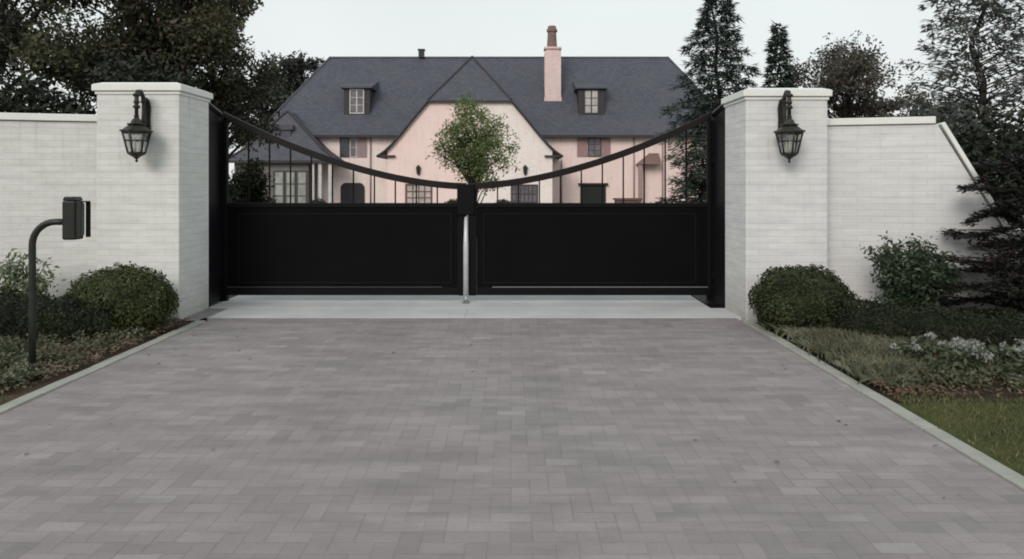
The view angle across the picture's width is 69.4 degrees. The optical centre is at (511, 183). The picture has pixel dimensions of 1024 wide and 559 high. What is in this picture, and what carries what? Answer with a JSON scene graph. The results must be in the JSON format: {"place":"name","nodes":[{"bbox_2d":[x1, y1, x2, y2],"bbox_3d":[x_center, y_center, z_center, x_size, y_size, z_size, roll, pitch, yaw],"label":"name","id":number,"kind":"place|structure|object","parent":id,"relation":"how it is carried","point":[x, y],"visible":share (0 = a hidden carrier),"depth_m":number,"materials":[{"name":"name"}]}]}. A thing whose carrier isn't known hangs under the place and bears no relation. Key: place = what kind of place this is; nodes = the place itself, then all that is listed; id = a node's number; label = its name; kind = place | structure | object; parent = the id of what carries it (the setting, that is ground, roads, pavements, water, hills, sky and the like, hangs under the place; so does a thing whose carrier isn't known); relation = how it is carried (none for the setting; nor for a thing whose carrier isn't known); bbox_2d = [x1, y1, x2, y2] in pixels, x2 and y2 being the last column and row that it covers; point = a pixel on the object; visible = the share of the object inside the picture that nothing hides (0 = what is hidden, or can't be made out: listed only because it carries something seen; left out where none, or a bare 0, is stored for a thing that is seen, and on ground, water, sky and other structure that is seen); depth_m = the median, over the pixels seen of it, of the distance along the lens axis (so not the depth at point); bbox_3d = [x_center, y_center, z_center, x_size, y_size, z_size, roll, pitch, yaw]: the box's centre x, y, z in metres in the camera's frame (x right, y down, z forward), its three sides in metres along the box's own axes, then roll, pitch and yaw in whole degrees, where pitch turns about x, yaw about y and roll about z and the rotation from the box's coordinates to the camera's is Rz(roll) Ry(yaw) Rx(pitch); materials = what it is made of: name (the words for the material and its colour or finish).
{"place":"outdoors","nodes":[
{"label":"outdoors","id":0,"kind":"place"},
{"bbox_2d":[0,393,12,402],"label":"grass","id":1,"kind":"structure","parent":0,"point":[4,399],"depth_m":5.38,"materials":[{"name":"green plant"}]},
{"bbox_2d":[207,295,740,319],"bbox_3d":[-0.581,1.643,10.088,6.630,0.095,2.624,0,0,0],"label":"gate apron","id":2,"kind":"object","parent":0,"point":[454,306],"visible":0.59,"depth_m":9.48,"materials":[{"name":"concrete"}]},
{"bbox_2d":[691,295,724,307],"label":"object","id":3,"kind":"object","parent":2,"relation":"on","point":[703,300],"visible":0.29,"depth_m":9.85,"materials":[{"name":"black metal"}]},
{"bbox_2d":[0,308,1023,558],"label":"driveway","id":4,"kind":"structure","parent":0,"point":[550,438],"depth_m":4.36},
{"bbox_2d":[24,321,958,498],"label":"fallen leaves","id":5,"kind":"object","parent":4,"relation":"on","point":[492,358],"visible":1,"depth_m":4.96,"materials":[{"name":"brown plant"}]},
{"bbox_2d":[0,0,1023,177],"label":"sky","id":6,"kind":"structure","parent":0,"point":[321,29],"materials":[{"name":"white"}]},
{"bbox_2d":[204,184,1023,320],"bbox_3d":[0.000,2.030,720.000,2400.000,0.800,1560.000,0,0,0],"label":"ground","id":7,"kind":"structure","parent":0,"point":[231,296],"depth_m":10.54,"materials":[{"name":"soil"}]},
{"bbox_2d":[0,100,14,112],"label":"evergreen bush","id":8,"kind":"object","parent":7,"relation":"on","point":[6,109],"visible":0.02,"depth_m":13.35,"materials":[{"name":"green plant"}]},
{"bbox_2d":[0,113,96,298],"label":"garden wall","id":9,"kind":"structure","parent":7,"relation":"on","point":[48,163],"depth_m":8.76,"materials":[{"name":"white brick"}]},
{"bbox_2d":[0,42,96,114],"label":"evergreen bush","id":10,"kind":"object","parent":7,"relation":"on","point":[52,100],"visible":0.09,"depth_m":13.21,"materials":[{"name":"green plant"}]},
{"bbox_2d":[0,0,107,104],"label":"broadleaf tree","id":11,"kind":"object","parent":7,"relation":"on","point":[13,27],"visible":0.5,"depth_m":20.60,"materials":[{"name":"green plant"}]},
{"bbox_2d":[0,320,205,414],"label":"driveway edging","id":12,"kind":"object","parent":7,"relation":"on","point":[17,402],"visible":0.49,"depth_m":6.24,"materials":[{"name":"grey concrete"}]},
{"bbox_2d":[0,316,209,405],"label":"planting bed","id":13,"kind":"object","parent":7,"relation":"on","point":[37,384],"visible":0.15,"depth_m":6.44,"materials":[{"name":"brown soil"}]},
{"bbox_2d":[0,248,66,303],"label":"pale shrub","id":14,"kind":"object","parent":13,"relation":"on","point":[10,278],"visible":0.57,"depth_m":8.14,"materials":[{"name":"green plant"}]},
{"bbox_2d":[0,289,110,343],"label":"hedge","id":15,"kind":"object","parent":13,"relation":"on","point":[60,316],"visible":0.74,"depth_m":7.35,"materials":[{"name":"green plant"}]},
{"bbox_2d":[28,197,90,377],"bbox_3d":[-3.784,0.856,6.100,0.543,1.488,0.200,0,0,0],"label":"intercom stand","id":16,"kind":"object","parent":13,"relation":"on","point":[72,221],"visible":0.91,"depth_m":6.08,"materials":[{"name":"grey metal"}]},
{"bbox_2d":[0,325,145,393],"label":"ground cover","id":17,"kind":"object","parent":13,"relation":"on","point":[15,347],"visible":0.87,"depth_m":6.60,"materials":[{"name":"green plant"}]},
{"bbox_2d":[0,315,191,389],"bbox_3d":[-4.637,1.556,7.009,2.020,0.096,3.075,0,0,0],"label":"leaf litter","id":18,"kind":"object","parent":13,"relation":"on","point":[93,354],"visible":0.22,"depth_m":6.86,"materials":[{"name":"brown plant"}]},
{"bbox_2d":[63,261,181,334],"bbox_3d":[-4.182,1.229,7.947,1.224,0.775,1.080,0,0,0],"label":"round shrub","id":19,"kind":"object","parent":13,"relation":"on","point":[142,298],"visible":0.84,"depth_m":7.68,"materials":[{"name":"green plant"}]},
{"bbox_2d":[6,0,263,117],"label":"broadleaf tree","id":20,"kind":"object","parent":7,"relation":"on","point":[208,34],"visible":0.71,"depth_m":18.76,"materials":[{"name":"green plant"}]},
{"bbox_2d":[91,82,212,320],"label":"gate pillar","id":21,"kind":"structure","parent":7,"relation":"on","point":[152,206],"depth_m":8.60,"materials":[{"name":"white brick"}]},
{"bbox_2d":[119,89,152,161],"bbox_3d":[-4.245,-0.652,8.396,0.298,0.836,0.405,0,0,0],"label":"wall lantern","id":22,"kind":"object","parent":21,"relation":"attached to","point":[137,125],"depth_m":8.35,"materials":[{"name":"brown metal"}]},
{"bbox_2d":[209,102,228,305],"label":"gate side panel","id":23,"kind":"structure","parent":21,"relation":"attached to","point":[215,205],"depth_m":9.76,"materials":[{"name":"black paint"}]},
{"bbox_2d":[220,111,474,300],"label":"driveway gate","id":24,"kind":"structure","parent":23,"relation":"attached to","point":[332,248],"depth_m":9.94,"materials":[{"name":"black metal"}]},
{"bbox_2d":[78,44,231,199],"bbox_3d":[-6.918,-0.385,13.222,3.530,4.068,2.954,0,0,0],"label":"evergreen bush","id":25,"kind":"object","parent":7,"relation":"on","point":[138,73],"visible":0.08,"depth_m":12.94,"materials":[{"name":"green plant"}]},
{"bbox_2d":[174,14,290,161],"bbox_3d":[-8.741,-1.692,21.204,4.290,7.231,4.339,0,0,42],"label":"broadleaf tree","id":26,"kind":"object","parent":7,"relation":"on","point":[241,132],"visible":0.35,"depth_m":21.33,"materials":[{"name":"green plant"}]},
{"bbox_2d":[229,155,276,202],"bbox_3d":[-11.014,0.518,30.838,2.401,3.403,2.533,0,0,22],"label":"garden shrub","id":27,"kind":"object","parent":7,"relation":"on","point":[238,187],"visible":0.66,"depth_m":30.71,"materials":[{"name":"green plant"}]},
{"bbox_2d":[229,49,324,149],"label":"broadleaf tree","id":28,"kind":"object","parent":7,"relation":"on","point":[294,68],"visible":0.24,"depth_m":78.82,"materials":[{"name":"green plant"}]},
{"bbox_2d":[309,197,326,202],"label":"round bush","id":29,"kind":"object","parent":7,"relation":"on","point":[317,201],"visible":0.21,"depth_m":49.30,"materials":[{"name":"green plant"}]},
{"bbox_2d":[229,25,711,202],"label":"mansion","id":30,"kind":"structure","parent":7,"relation":"on","point":[388,114],"depth_m":62.00,"materials":[{"name":"pink brick"}]},
{"bbox_2d":[273,171,283,202],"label":"window","id":31,"kind":"structure","parent":30,"relation":"in","point":[278,190],"depth_m":59.39,"materials":[{"name":"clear glass"}]},
{"bbox_2d":[285,171,295,202],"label":"window","id":32,"kind":"structure","parent":30,"relation":"in","point":[287,173],"depth_m":59.39,"materials":[{"name":"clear glass"}]},
{"bbox_2d":[296,171,306,202],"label":"window","id":33,"kind":"structure","parent":30,"relation":"in","point":[301,176],"depth_m":59.39,"materials":[{"name":"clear glass"}]},
{"bbox_2d":[340,138,348,156],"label":"shutter","id":34,"kind":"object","parent":30,"relation":"in","point":[344,142],"depth_m":61.99,"materials":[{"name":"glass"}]},
{"bbox_2d":[340,183,364,202],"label":"door","id":35,"kind":"structure","parent":30,"relation":"in","point":[346,190],"depth_m":61.90,"materials":[{"name":"grey wood"}]},
{"bbox_2d":[350,138,356,156],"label":"window","id":36,"kind":"structure","parent":30,"relation":"in","point":[353,141],"depth_m":61.99,"materials":[{"name":"grey glass"}]},
{"bbox_2d":[405,184,431,202],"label":"window","id":37,"kind":"structure","parent":30,"relation":"in","point":[424,193],"depth_m":56.99,"materials":[{"name":"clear glass"}]},
{"bbox_2d":[511,184,537,202],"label":"window","id":38,"kind":"structure","parent":30,"relation":"in","point":[528,193],"depth_m":56.95,"materials":[{"name":"grey glass"}]},
{"bbox_2d":[580,185,605,202],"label":"door","id":39,"kind":"structure","parent":30,"relation":"in","point":[590,193],"depth_m":61.90,"materials":[{"name":"wood"}]},
{"bbox_2d":[588,138,601,156],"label":"window","id":40,"kind":"structure","parent":30,"relation":"in","point":[594,144],"depth_m":61.99,"materials":[{"name":"grey glass"}]},
{"bbox_2d":[680,151,705,202],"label":"garden shrub","id":41,"kind":"object","parent":7,"relation":"on","point":[702,192],"visible":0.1,"depth_m":26.85,"materials":[{"name":"green plant"}]},
{"bbox_2d":[654,0,761,202],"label":"conifer","id":42,"kind":"object","parent":7,"relation":"on","point":[715,38],"visible":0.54,"depth_m":27.70,"materials":[{"name":"green plant"}]},
{"bbox_2d":[721,88,831,321],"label":"gate pillar","id":43,"kind":"structure","parent":7,"relation":"on","point":[775,208],"depth_m":8.60,"materials":[{"name":"white brick"}]},
{"bbox_2d":[706,104,724,305],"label":"gate side panel","id":44,"kind":"structure","parent":43,"relation":"attached to","point":[718,205],"depth_m":9.74,"materials":[{"name":"black paint"}]},
{"bbox_2d":[468,112,713,295],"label":"driveway gate","id":45,"kind":"structure","parent":44,"relation":"attached to","point":[602,248],"depth_m":9.94,"materials":[{"name":"black metal"}]},
{"bbox_2d":[773,90,804,162],"bbox_3d":[3.135,-0.645,8.396,0.298,0.836,0.405,0,0,0],"label":"wall lantern","id":46,"kind":"object","parent":43,"relation":"attached to","point":[788,126],"depth_m":8.34,"materials":[{"name":"brown metal"}]},
{"bbox_2d":[759,20,798,87],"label":"conifer","id":47,"kind":"object","parent":7,"relation":"on","point":[777,40],"visible":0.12,"depth_m":44.78,"materials":[{"name":"green plant"}]},
{"bbox_2d":[770,30,926,118],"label":"rounded tree","id":48,"kind":"object","parent":7,"relation":"on","point":[842,73],"visible":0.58,"depth_m":50.83,"materials":[{"name":"green plant"}]},
{"bbox_2d":[742,321,1023,490],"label":"driveway edging","id":49,"kind":"object","parent":7,"relation":"on","point":[1007,474],"visible":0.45,"depth_m":5.00,"materials":[{"name":"grey concrete"}]},
{"bbox_2d":[754,322,1023,402],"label":"planting bed","id":50,"kind":"object","parent":7,"relation":"on","point":[1006,393],"visible":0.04,"depth_m":5.69,"materials":[{"name":"brown soil"}]},
{"bbox_2d":[748,262,861,332],"bbox_3d":[3.115,1.244,7.980,1.193,0.787,1.090,0,0,0],"label":"round shrub","id":51,"kind":"object","parent":50,"relation":"on","point":[804,296],"visible":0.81,"depth_m":7.67,"materials":[{"name":"green plant"}]},
{"bbox_2d":[759,321,999,387],"bbox_3d":[3.434,1.502,6.901,1.605,0.155,2.588,0,0,0],"label":"ground cover","id":52,"kind":"object","parent":50,"relation":"on","point":[826,341],"visible":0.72,"depth_m":6.53,"materials":[{"name":"green plant"}]},
{"bbox_2d":[859,230,971,314],"bbox_3d":[4.429,1.051,8.101,1.001,1.056,0.968,0,0,0],"label":"leafy shrub","id":53,"kind":"object","parent":50,"relation":"on","point":[914,280],"visible":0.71,"depth_m":7.97,"materials":[{"name":"green plant"}]},
{"bbox_2d":[820,295,1023,347],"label":"hedge","id":54,"kind":"object","parent":50,"relation":"on","point":[895,319],"visible":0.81,"depth_m":7.06,"materials":[{"name":"green plant"}]},
{"bbox_2d":[890,331,955,362],"bbox_3d":[3.542,1.443,6.418,0.557,0.347,0.580,0,0,0],"label":"flowering plant","id":55,"kind":"object","parent":50,"relation":"on","point":[921,345],"visible":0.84,"depth_m":6.36,"materials":[{"name":"green plant"}]},
{"bbox_2d":[837,345,1023,393],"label":"ground cover","id":56,"kind":"object","parent":50,"relation":"on","point":[952,375],"visible":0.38,"depth_m":5.79,"materials":[{"name":"green plant"}]},
{"bbox_2d":[868,365,1023,398],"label":"mulch","id":57,"kind":"object","parent":50,"relation":"on","point":[920,389],"visible":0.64,"depth_m":5.55,"materials":[{"name":"brown soil"}]},
{"bbox_2d":[926,340,993,378],"bbox_3d":[3.663,1.465,6.106,0.533,0.336,0.512,0,0,30],"label":"flowering plant","id":58,"kind":"object","parent":50,"relation":"on","point":[966,357],"visible":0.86,"depth_m":5.99,"materials":[{"name":"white plant"}]},
{"bbox_2d":[934,337,1005,362],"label":"flowering plant","id":59,"kind":"object","parent":50,"relation":"on","point":[977,343],"visible":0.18,"depth_m":6.27,"materials":[{"name":"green plant"}]},
{"bbox_2d":[920,149,1023,307],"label":"layered tree","id":60,"kind":"object","parent":50,"relation":"on","point":[1015,204],"visible":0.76,"depth_m":7.78,"materials":[{"name":"green plant"}]},
{"bbox_2d":[978,249,1023,313],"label":"dark shrub","id":61,"kind":"object","parent":50,"relation":"on","point":[1015,300],"visible":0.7,"depth_m":7.40,"materials":[{"name":"green plant"}]},
{"bbox_2d":[986,338,1023,366],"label":"flowering plant","id":62,"kind":"object","parent":50,"relation":"on","point":[1004,346],"visible":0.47,"depth_m":6.14,"materials":[{"name":"green plant"}]},
{"bbox_2d":[993,346,1023,379],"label":"flowering plant","id":63,"kind":"object","parent":50,"relation":"on","point":[1005,370],"visible":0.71,"depth_m":5.86,"materials":[{"name":"green plant"}]},
{"bbox_2d":[827,116,1023,317],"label":"garden wall","id":64,"kind":"structure","parent":7,"relation":"on","point":[901,178],"depth_m":8.72,"materials":[{"name":"white brick"}]},
{"bbox_2d":[880,91,991,134],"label":"broadleaf tree","id":65,"kind":"object","parent":7,"relation":"on","point":[916,111],"visible":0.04,"depth_m":47.70,"materials":[{"name":"green plant"}]},
{"bbox_2d":[893,0,1023,184],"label":"conifer","id":66,"kind":"object","parent":7,"relation":"on","point":[980,85],"visible":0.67,"depth_m":15.85,"materials":[{"name":"green plant"}]},
{"bbox_2d":[893,392,1023,475],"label":"lawn","id":67,"kind":"structure","parent":7,"relation":"on","point":[954,433],"depth_m":4.86,"materials":[{"name":"green plant"}]},
{"bbox_2d":[935,101,1023,226],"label":"evergreen bush","id":68,"kind":"object","parent":7,"relation":"on","point":[975,148],"visible":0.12,"depth_m":12.68,"materials":[{"name":"green plant"}]},
{"bbox_2d":[980,103,1023,227],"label":"evergreen bush","id":69,"kind":"object","parent":7,"relation":"on","point":[1017,183],"visible":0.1,"depth_m":13.85,"materials":[{"name":"green plant"}]},
{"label":"inner drive","id":70,"kind":"structure","parent":0,"visible":0},
{"bbox_2d":[444,198,456,202],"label":"round bush","id":71,"kind":"object","parent":70,"relation":"on","point":[452,201],"visible":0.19,"depth_m":49.26,"materials":[{"name":"green plant"}]},
{"bbox_2d":[425,92,520,202],"bbox_3d":[-1.494,-0.740,28.941,3.842,5.812,3.431,0,0,0],"label":"young tree","id":72,"kind":"object","parent":70,"relation":"on","point":[473,166],"visible":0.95,"depth_m":28.67,"materials":[{"name":"green plant"}]},
{"bbox_2d":[494,199,510,202],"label":"round bush","id":73,"kind":"object","parent":70,"relation":"on","point":[504,201],"visible":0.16,"depth_m":49.27,"materials":[{"name":"green plant"}]},
{"bbox_2d":[613,198,642,202],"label":"planter box","id":74,"kind":"object","parent":70,"relation":"on","point":[628,200],"visible":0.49,"depth_m":50.95,"materials":[{"name":"brown wood"}]}
]}

